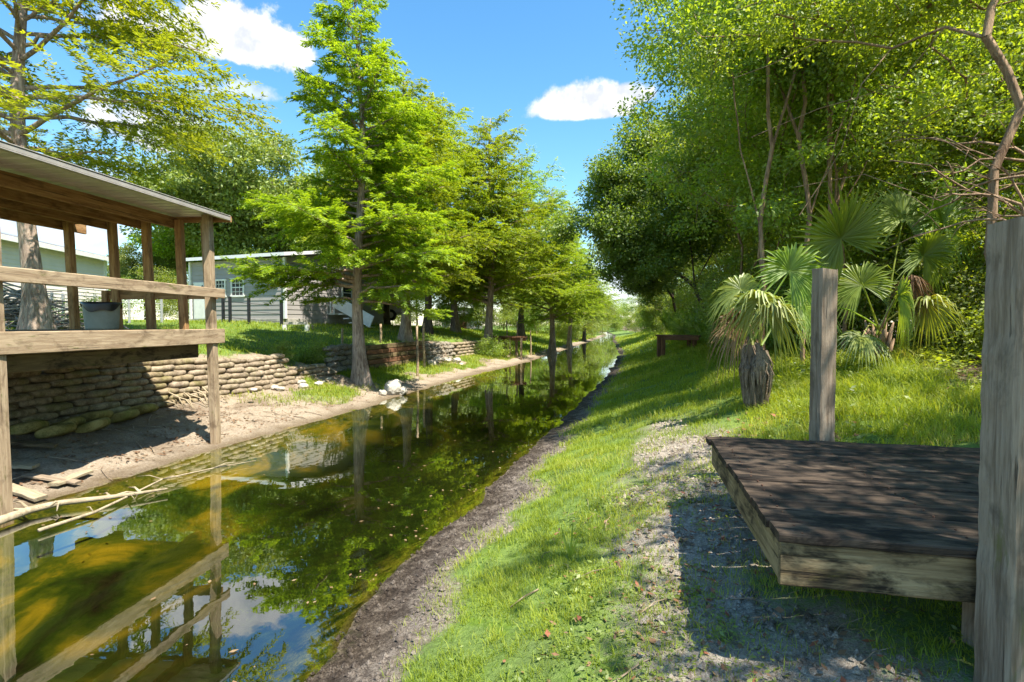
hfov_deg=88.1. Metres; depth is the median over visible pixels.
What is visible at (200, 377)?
sandbag
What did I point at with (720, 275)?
bush
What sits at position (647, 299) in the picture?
live oak
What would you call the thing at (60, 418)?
sandbag
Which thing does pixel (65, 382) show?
sandbag
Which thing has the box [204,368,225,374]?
sandbag
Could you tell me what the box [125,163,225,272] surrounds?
oak tree
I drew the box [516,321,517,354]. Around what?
stake
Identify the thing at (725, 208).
woodland tree
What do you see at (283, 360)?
sandbag
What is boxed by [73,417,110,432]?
sandbag
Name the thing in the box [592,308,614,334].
bush
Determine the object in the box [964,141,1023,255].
bush
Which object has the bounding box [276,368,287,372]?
sandbag
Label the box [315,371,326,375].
sandbag
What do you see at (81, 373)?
sandbag
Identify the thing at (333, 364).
stone
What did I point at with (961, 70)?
woodland tree
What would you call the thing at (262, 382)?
sandbag
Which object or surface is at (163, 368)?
sandbag
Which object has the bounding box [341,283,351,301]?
window
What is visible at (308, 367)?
sandbag
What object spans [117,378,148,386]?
sandbag
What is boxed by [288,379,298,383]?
sandbag
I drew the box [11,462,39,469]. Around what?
loose board
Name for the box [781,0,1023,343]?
woodland tree
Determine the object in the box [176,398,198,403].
sandbag
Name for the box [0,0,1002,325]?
sky
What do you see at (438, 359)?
rock
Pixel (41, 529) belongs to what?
fallen branch
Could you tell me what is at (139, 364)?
sandbag
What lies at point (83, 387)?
sandbag
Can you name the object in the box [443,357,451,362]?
rock
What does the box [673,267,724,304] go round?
bush
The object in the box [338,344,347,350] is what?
stone
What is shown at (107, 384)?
sandbag
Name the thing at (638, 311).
bush
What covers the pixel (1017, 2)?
woodland tree
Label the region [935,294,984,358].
bush
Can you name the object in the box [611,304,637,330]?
bush
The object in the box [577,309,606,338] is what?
bush
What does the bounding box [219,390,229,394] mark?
sandbag
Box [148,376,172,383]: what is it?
sandbag
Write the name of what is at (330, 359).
stone
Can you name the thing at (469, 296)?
bald cypress
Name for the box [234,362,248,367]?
sandbag
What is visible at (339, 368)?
stone
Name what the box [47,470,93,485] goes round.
loose board
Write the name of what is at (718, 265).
bush
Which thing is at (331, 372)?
sandbag
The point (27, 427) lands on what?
sandbag
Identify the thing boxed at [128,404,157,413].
sandbag
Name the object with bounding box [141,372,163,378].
sandbag
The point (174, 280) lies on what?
bush
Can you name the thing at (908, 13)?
crooked tree
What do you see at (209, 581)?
floating leaves
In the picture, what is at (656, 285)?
live oak
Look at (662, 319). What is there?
palmetto
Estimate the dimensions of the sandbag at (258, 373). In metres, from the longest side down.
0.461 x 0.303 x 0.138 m
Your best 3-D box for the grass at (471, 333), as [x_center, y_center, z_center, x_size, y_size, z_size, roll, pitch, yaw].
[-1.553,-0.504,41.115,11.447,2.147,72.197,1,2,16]
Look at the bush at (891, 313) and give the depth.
16.73 m
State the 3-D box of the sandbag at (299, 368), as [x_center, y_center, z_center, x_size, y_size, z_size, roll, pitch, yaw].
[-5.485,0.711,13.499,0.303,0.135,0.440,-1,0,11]
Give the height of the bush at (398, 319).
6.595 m
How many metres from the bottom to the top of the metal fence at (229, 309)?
1.369 m
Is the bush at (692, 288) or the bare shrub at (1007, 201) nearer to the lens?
the bare shrub at (1007, 201)
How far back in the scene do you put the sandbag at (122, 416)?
8.52 m
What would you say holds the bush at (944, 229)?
on the ground at (78, 603)
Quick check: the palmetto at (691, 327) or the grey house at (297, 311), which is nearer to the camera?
the palmetto at (691, 327)
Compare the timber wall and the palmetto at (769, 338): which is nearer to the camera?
the palmetto at (769, 338)
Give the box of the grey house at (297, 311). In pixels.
[186,250,383,324]
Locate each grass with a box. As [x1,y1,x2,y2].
[5,318,594,406]
[380,328,981,681]
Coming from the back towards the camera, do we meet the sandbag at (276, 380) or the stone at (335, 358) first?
the stone at (335, 358)
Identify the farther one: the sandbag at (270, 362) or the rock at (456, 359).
the rock at (456, 359)
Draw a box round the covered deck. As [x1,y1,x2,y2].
[0,140,231,527]
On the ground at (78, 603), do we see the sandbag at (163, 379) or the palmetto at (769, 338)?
the palmetto at (769, 338)
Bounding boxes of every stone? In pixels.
[322,346,331,350]
[324,357,333,362]
[325,351,334,356]
[326,361,337,368]
[329,344,339,351]
[332,356,339,361]
[335,366,343,371]
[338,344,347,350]
[338,350,344,355]
[344,360,350,365]
[345,354,351,359]
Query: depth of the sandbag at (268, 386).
12.07 m
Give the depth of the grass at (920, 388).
4.98 m
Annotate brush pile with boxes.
[3,282,128,329]
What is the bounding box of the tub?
[80,302,121,329]
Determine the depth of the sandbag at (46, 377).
7.86 m
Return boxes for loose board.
[10,440,58,447]
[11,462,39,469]
[12,483,47,501]
[21,473,81,484]
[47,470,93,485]
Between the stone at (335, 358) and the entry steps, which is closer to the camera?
the stone at (335, 358)
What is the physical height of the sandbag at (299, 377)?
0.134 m
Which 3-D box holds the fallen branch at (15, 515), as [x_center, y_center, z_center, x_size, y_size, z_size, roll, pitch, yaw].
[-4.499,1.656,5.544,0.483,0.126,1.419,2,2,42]
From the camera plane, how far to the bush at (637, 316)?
59.46 m
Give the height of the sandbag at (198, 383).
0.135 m
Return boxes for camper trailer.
[389,288,401,320]
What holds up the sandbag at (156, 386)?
on the sandbag at (163, 391)
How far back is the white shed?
67.68 m
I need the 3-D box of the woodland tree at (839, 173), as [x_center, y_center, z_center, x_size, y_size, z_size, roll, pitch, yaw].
[9.979,-4.600,16.877,7.152,10.170,7.977,-1,2,-30]
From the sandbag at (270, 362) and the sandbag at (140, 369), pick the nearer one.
the sandbag at (140, 369)
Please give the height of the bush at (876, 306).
4.339 m
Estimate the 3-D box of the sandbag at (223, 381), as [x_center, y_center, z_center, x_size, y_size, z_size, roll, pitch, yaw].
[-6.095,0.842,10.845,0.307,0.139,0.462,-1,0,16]
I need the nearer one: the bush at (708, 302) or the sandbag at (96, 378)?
the sandbag at (96, 378)
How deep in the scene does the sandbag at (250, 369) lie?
11.69 m
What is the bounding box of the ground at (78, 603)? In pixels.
[0,319,981,681]
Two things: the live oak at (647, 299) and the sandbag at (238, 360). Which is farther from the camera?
the live oak at (647, 299)
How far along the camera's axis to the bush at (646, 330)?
50.00 m
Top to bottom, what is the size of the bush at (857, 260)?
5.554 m
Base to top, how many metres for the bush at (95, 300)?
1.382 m
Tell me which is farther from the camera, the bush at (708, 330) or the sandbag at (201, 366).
the bush at (708, 330)
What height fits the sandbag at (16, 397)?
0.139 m
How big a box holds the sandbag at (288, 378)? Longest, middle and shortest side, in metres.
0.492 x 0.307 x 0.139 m
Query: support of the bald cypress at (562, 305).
on the ground at (78, 603)
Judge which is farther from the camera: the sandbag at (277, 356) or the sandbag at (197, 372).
the sandbag at (277, 356)
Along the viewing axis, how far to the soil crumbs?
3.18 m
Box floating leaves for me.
[60,388,573,681]
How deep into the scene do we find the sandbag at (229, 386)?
11.01 m
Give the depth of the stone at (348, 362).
15.75 m
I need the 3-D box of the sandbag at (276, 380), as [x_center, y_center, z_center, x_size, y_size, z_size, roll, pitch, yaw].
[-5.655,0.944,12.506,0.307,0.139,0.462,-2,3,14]
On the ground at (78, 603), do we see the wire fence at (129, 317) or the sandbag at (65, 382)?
the wire fence at (129, 317)
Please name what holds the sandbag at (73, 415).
on the ground at (78, 603)
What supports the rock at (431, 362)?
on the ground at (78, 603)
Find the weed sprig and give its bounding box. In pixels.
[561,524,579,557]
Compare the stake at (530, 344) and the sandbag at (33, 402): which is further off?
the stake at (530, 344)
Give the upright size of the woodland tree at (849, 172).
10.315 m
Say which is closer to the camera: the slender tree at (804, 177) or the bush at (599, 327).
the slender tree at (804, 177)
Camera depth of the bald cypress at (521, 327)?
39.09 m
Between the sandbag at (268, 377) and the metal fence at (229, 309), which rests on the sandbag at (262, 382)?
the sandbag at (268, 377)
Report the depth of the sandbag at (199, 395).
10.28 m
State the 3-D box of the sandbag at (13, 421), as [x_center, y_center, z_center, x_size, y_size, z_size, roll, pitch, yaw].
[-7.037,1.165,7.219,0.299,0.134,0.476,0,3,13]
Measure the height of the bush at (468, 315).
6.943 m
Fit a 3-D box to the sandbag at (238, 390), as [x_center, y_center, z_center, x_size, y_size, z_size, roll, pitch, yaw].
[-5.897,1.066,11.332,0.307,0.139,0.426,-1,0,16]
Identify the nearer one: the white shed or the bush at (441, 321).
the bush at (441, 321)
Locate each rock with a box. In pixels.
[276,386,284,390]
[298,383,308,387]
[379,389,386,395]
[384,379,401,394]
[398,386,407,394]
[428,360,436,365]
[434,356,442,361]
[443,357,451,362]
[451,358,460,362]
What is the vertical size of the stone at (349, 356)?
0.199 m
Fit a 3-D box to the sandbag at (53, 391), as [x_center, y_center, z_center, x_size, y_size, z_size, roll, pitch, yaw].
[-6.955,0.768,7.881,0.303,0.138,0.454,1,1,16]
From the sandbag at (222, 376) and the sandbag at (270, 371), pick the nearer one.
the sandbag at (222, 376)
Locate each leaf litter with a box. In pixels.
[10,375,415,499]
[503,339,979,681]
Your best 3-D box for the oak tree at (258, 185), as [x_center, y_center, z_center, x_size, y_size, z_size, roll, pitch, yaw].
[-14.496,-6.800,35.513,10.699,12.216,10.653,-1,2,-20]
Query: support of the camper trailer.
on the ground at (78, 603)
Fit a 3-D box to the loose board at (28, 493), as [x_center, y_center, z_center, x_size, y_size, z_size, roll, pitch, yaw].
[-5.353,1.600,5.706,0.742,0.048,0.139,11,5,14]
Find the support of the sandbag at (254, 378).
on the sandbag at (247, 384)
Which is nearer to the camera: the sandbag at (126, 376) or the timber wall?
the sandbag at (126, 376)
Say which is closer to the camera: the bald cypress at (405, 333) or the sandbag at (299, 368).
the sandbag at (299, 368)
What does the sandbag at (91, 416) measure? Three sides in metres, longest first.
0.424 x 0.375 x 0.173 m
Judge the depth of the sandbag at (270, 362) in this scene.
12.40 m
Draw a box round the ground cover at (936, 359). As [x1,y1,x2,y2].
[440,332,981,681]
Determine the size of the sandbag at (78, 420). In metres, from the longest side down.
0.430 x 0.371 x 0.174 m
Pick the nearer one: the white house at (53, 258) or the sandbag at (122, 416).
the sandbag at (122, 416)
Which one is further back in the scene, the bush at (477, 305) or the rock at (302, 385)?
the bush at (477, 305)
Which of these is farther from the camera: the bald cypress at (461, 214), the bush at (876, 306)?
the bald cypress at (461, 214)
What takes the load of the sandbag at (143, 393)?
on the sandbag at (134, 401)
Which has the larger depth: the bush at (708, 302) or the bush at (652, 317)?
the bush at (652, 317)
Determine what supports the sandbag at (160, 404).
on the ground at (78, 603)
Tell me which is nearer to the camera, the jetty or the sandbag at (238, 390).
the sandbag at (238, 390)
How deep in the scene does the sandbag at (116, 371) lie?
8.82 m
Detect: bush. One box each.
[51,289,100,325]
[109,274,156,319]
[128,264,188,319]
[155,268,190,319]
[247,335,294,358]
[291,334,332,363]
[391,290,432,324]
[411,292,469,326]
[432,299,493,328]
[457,301,499,329]
[472,334,512,357]
[473,293,530,329]
[493,290,535,330]
[514,301,546,330]
[515,297,549,333]
[536,301,589,344]
[557,312,598,339]
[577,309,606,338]
[587,315,607,335]
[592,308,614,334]
[605,305,630,331]
[606,302,629,329]
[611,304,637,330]
[615,303,639,332]
[624,297,674,336]
[629,297,657,332]
[634,306,646,331]
[635,300,667,334]
[644,279,692,334]
[646,279,700,333]
[666,292,714,325]
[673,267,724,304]
[673,270,747,325]
[674,241,766,341]
[675,221,812,342]
[679,249,810,342]
[692,271,797,350]
[707,215,922,351]
[717,167,940,341]
[740,168,907,333]
[764,237,895,333]
[796,155,1022,344]
[839,234,985,355]
[848,185,943,334]
[856,151,1005,336]
[893,170,1023,350]
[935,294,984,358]
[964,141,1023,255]
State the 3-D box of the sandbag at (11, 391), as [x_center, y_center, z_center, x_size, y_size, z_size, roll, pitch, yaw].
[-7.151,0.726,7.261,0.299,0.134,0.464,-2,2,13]
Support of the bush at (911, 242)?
on the ground at (78, 603)
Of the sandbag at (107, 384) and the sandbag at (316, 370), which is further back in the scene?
the sandbag at (316, 370)
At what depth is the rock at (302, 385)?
12.77 m
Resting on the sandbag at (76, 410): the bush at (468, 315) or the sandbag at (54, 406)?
the sandbag at (54, 406)
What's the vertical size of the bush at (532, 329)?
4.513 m
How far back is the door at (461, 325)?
67.65 m
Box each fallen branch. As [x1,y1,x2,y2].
[0,486,166,524]
[37,460,255,531]
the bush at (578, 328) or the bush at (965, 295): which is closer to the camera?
the bush at (965, 295)
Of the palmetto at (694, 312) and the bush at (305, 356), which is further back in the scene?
the palmetto at (694, 312)
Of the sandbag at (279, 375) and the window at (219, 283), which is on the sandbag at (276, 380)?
the sandbag at (279, 375)
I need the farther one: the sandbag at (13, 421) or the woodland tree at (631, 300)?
the woodland tree at (631, 300)
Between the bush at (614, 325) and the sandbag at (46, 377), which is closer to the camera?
the sandbag at (46, 377)
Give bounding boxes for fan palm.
[705,242,838,407]
[785,182,984,372]
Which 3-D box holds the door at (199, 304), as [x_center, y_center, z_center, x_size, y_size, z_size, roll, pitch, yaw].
[-13.920,-1.802,23.594,0.707,1.620,0.060,1,2,21]
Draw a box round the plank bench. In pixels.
[656,335,700,357]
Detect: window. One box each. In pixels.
[215,279,226,296]
[230,278,244,296]
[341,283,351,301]
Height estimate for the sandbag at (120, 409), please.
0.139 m
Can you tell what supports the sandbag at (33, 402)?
on the sandbag at (54, 406)
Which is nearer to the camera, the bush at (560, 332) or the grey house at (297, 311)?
the grey house at (297, 311)
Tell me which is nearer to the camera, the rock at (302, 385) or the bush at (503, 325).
the rock at (302, 385)
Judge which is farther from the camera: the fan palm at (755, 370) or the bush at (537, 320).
the bush at (537, 320)
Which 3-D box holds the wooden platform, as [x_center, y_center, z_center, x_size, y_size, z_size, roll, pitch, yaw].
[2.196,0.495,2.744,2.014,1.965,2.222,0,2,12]
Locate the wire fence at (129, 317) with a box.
[49,292,162,322]
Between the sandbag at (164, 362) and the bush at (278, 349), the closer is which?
the sandbag at (164, 362)
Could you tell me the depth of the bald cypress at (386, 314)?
29.21 m
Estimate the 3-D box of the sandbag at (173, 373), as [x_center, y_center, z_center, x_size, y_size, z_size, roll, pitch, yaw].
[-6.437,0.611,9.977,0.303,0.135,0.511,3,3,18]
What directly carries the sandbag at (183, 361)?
on the sandbag at (186, 367)
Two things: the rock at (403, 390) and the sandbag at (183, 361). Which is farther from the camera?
the rock at (403, 390)
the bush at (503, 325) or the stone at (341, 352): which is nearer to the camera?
the stone at (341, 352)
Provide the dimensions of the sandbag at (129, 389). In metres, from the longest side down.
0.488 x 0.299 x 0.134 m
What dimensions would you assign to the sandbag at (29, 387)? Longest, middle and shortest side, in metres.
0.494 x 0.303 x 0.135 m
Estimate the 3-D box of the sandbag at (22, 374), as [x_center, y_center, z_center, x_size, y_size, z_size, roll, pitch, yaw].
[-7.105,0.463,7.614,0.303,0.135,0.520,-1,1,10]
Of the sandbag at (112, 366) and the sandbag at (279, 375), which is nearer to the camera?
the sandbag at (112, 366)
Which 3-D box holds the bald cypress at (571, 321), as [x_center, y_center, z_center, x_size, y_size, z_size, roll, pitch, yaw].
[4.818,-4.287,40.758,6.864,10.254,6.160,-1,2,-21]
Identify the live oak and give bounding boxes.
[536,47,771,343]
[585,144,726,341]
[637,272,679,331]
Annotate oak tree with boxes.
[107,115,319,259]
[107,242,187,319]
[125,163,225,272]
[207,142,352,259]
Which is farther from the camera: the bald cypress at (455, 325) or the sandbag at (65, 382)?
the bald cypress at (455, 325)
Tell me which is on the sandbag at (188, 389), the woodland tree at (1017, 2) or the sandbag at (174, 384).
the sandbag at (174, 384)
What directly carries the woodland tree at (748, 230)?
on the ground at (78, 603)
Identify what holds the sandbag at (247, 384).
on the sandbag at (259, 388)
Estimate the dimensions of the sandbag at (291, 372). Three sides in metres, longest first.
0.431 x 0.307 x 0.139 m
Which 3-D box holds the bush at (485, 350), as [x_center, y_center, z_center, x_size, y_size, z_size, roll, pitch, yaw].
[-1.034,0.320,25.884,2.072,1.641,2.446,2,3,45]
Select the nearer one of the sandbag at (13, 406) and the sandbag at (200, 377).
the sandbag at (13, 406)
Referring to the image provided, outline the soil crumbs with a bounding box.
[304,419,942,681]
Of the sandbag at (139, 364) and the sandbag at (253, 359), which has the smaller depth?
the sandbag at (139, 364)
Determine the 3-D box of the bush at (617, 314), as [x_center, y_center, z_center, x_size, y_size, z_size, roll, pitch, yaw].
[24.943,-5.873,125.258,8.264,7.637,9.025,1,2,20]
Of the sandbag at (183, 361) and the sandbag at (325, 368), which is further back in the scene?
the sandbag at (325, 368)
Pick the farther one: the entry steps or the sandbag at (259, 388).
the entry steps
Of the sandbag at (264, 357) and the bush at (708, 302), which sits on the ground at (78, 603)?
the bush at (708, 302)
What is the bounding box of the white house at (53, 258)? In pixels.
[1,232,108,318]
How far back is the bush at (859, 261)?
16.21 m
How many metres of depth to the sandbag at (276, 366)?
12.54 m
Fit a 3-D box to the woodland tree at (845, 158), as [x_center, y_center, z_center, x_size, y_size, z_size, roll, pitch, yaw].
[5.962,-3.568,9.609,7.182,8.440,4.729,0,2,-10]
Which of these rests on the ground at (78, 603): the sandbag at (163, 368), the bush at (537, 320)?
the bush at (537, 320)
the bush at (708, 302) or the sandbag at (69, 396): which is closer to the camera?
the sandbag at (69, 396)
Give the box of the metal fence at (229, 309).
[221,296,282,326]
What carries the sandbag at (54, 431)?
on the ground at (78, 603)
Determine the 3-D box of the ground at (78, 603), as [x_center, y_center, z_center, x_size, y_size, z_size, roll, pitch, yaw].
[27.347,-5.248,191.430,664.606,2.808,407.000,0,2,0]
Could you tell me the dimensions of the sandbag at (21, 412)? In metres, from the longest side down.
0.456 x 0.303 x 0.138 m
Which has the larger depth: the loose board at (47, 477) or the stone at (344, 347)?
the stone at (344, 347)
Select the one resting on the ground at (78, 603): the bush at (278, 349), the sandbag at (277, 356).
the bush at (278, 349)
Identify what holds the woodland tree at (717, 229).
on the ground at (78, 603)
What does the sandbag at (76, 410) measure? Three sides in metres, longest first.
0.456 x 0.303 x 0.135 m
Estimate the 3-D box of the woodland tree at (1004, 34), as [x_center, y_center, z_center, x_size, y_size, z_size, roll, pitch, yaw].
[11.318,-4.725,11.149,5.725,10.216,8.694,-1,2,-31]
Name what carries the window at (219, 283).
in the grey house at (297, 311)
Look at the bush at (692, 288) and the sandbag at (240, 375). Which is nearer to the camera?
the sandbag at (240, 375)
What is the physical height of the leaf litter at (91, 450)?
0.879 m
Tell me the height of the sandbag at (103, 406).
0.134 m
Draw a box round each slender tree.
[615,0,873,349]
[658,0,983,363]
[724,0,925,213]
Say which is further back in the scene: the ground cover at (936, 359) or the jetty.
the jetty
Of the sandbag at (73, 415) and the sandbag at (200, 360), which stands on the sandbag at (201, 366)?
the sandbag at (200, 360)
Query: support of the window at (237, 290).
in the grey house at (297, 311)
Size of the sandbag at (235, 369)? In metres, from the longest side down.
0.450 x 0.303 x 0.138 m
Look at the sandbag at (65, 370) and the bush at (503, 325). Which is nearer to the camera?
the sandbag at (65, 370)
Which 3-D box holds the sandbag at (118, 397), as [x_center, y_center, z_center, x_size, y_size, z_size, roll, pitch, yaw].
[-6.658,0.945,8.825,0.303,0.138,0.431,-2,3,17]
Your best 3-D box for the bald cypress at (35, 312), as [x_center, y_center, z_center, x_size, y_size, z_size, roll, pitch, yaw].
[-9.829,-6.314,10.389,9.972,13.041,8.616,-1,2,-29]
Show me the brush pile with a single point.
(11, 309)
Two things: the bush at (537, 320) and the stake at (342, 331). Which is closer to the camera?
the stake at (342, 331)
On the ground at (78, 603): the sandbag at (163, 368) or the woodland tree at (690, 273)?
the woodland tree at (690, 273)
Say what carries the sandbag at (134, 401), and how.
on the sandbag
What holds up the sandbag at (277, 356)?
on the sandbag at (270, 362)
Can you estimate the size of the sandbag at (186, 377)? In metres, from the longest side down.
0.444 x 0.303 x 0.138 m
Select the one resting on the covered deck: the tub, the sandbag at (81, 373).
the tub
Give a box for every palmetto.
[658,308,686,341]
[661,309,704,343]
[681,311,720,342]
[688,297,715,329]
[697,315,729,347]
[722,311,792,349]
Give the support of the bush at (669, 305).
on the ground at (78, 603)
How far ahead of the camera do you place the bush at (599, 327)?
79.99 m
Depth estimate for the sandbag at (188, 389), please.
10.11 m
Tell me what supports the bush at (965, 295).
on the ground at (78, 603)
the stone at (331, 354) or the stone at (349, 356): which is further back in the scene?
the stone at (349, 356)
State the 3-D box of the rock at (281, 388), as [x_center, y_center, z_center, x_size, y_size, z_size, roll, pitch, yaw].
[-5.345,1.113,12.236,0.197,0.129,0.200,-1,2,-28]
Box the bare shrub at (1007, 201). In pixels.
[885,120,1023,249]
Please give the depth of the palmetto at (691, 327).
17.31 m
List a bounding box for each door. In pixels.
[193,282,204,318]
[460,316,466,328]
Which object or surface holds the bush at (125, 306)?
on the ground at (78, 603)
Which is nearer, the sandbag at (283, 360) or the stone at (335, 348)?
the sandbag at (283, 360)
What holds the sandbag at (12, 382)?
on the sandbag at (11, 391)
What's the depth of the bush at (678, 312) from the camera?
19.15 m
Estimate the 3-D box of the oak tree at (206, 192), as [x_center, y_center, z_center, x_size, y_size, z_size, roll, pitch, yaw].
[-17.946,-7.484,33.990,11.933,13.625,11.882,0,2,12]
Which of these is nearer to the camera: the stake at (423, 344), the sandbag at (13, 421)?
the sandbag at (13, 421)
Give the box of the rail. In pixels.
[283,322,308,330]
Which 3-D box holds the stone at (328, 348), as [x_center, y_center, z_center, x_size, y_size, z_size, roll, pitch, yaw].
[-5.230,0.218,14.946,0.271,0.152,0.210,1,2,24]
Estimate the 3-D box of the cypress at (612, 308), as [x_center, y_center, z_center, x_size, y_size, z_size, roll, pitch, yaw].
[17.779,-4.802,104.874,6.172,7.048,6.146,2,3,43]
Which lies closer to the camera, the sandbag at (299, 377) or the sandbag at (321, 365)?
the sandbag at (299, 377)
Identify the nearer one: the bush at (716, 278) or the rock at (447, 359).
the bush at (716, 278)
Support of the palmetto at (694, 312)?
on the ground at (78, 603)
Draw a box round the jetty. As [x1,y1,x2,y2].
[493,336,526,359]
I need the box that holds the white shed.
[443,309,481,328]
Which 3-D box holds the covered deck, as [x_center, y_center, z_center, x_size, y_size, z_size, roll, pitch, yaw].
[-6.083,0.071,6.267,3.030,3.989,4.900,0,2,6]
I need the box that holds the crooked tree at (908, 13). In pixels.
[658,0,1023,259]
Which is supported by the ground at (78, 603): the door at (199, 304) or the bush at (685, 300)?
the bush at (685, 300)
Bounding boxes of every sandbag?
[7,371,41,377]
[7,378,28,386]
[8,382,50,392]
[8,388,14,394]
[8,393,33,403]
[9,403,18,410]
[9,407,37,418]
[9,419,20,425]
[9,420,49,434]
[14,412,58,422]
[16,397,52,407]
[24,373,64,382]
[27,387,65,397]
[34,401,72,412]
[34,423,76,438]
[42,368,74,372]
[46,416,69,424]
[49,416,85,425]
[50,378,82,386]
[52,392,84,401]
[57,405,88,415]
[60,383,94,392]
[63,369,99,378]
[67,397,103,405]
[67,411,92,416]
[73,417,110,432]
[79,410,113,422]
[80,388,115,397]
[81,375,111,382]
[88,401,119,410]
[92,380,121,388]
[97,363,126,369]
[98,367,126,374]
[99,406,130,413]
[102,393,129,401]
[110,409,139,422]
[111,373,141,380]
[112,385,142,393]
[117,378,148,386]
[119,397,146,405]
[125,361,152,366]
[125,366,151,372]
[128,390,153,398]
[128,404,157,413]
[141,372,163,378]
[142,383,166,389]
[145,395,168,402]
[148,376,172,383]
[149,365,174,371]
[151,359,174,365]
[153,388,179,395]
[155,399,176,407]
[163,370,185,376]
[166,381,189,387]
[168,392,189,399]
[172,358,193,365]
[172,374,193,381]
[173,364,195,369]
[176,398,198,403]
[178,386,199,392]
[186,369,205,375]
[187,380,207,386]
[188,391,207,397]
[190,375,207,380]
[192,357,206,364]
[194,364,206,369]
[200,385,220,390]
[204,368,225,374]
[207,379,227,384]
[218,358,229,363]
[218,362,234,367]
[219,373,231,379]
[219,384,238,389]
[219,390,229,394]
[224,367,244,372]
[226,378,245,383]
[228,358,246,363]
[229,388,247,393]
[230,372,248,377]
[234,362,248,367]
[239,381,255,387]
[243,367,257,372]
[245,376,260,381]
[246,356,260,362]
[247,386,262,391]
[248,361,264,366]
[248,370,264,376]
[254,380,269,385]
[256,365,269,370]
[259,355,272,360]
[261,375,273,379]
[262,384,276,388]
[264,359,277,364]
[264,369,275,374]
[268,354,284,359]
[270,363,282,368]
[271,378,282,383]
[273,372,285,377]
[276,358,288,363]
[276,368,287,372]
[277,381,288,386]
[282,375,294,380]
[285,370,296,375]
[288,366,305,371]
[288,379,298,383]
[294,375,306,379]
[297,370,311,374]
[301,365,314,369]
[310,368,322,373]
[311,363,325,367]
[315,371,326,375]
[321,366,331,371]
[326,370,336,374]
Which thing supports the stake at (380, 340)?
on the ground at (78, 603)
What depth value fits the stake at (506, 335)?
28.97 m
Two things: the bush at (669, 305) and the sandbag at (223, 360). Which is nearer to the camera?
the sandbag at (223, 360)
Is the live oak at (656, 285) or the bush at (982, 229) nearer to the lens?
the bush at (982, 229)
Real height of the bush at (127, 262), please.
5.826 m
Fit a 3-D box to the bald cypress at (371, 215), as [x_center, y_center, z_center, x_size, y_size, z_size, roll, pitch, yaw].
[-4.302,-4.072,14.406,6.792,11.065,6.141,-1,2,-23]
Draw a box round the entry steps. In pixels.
[327,296,374,327]
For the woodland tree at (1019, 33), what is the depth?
7.76 m
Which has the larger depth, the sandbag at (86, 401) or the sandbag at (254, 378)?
the sandbag at (254, 378)
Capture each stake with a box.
[341,328,343,343]
[379,324,381,342]
[416,325,418,375]
[422,323,425,366]
[506,321,507,351]
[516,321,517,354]
[530,331,531,354]
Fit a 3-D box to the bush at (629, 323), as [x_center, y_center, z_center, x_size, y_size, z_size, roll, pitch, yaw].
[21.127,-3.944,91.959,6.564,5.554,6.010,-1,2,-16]
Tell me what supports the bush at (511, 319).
on the ground at (78, 603)
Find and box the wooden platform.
[706,217,1023,681]
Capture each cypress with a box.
[0,0,280,329]
[215,0,471,385]
[286,101,463,325]
[309,69,501,341]
[342,89,528,334]
[394,127,516,332]
[420,109,575,353]
[460,143,590,339]
[497,182,603,354]
[526,231,615,348]
[571,247,622,341]
[602,303,619,331]
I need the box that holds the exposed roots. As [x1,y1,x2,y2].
[163,386,227,408]
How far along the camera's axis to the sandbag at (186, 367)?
10.16 m
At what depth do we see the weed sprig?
3.46 m
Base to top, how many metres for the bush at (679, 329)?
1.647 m
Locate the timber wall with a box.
[365,341,426,368]
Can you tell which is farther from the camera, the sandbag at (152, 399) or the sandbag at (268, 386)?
the sandbag at (268, 386)
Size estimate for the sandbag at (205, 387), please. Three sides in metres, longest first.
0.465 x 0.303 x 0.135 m
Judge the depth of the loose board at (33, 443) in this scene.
6.90 m
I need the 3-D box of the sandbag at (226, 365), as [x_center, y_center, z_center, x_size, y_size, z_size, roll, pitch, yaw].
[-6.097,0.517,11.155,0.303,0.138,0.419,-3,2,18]
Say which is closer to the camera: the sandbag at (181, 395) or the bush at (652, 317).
the sandbag at (181, 395)
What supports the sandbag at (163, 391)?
on the sandbag at (152, 399)
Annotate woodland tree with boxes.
[610,0,1023,349]
[619,292,641,314]
[621,42,911,303]
[638,0,1023,351]
[671,96,769,276]
[678,264,701,287]
[679,98,870,266]
[680,233,749,291]
[705,61,977,265]
[719,15,1020,338]
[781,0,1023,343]
[797,3,1023,253]
[864,3,1023,229]
[965,4,1023,203]
[994,0,1023,100]
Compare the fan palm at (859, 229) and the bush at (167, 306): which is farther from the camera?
the bush at (167, 306)
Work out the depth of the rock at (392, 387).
13.94 m
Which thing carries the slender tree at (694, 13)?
on the ground at (78, 603)
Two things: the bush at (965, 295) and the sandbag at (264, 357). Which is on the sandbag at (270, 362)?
the sandbag at (264, 357)
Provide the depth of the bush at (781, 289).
11.06 m
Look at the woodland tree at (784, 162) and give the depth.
9.48 m
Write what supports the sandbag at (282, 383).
on the sandbag
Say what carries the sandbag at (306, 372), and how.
on the sandbag
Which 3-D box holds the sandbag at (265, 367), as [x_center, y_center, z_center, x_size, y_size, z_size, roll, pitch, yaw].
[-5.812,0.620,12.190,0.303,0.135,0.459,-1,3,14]
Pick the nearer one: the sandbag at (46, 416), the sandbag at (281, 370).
the sandbag at (46, 416)

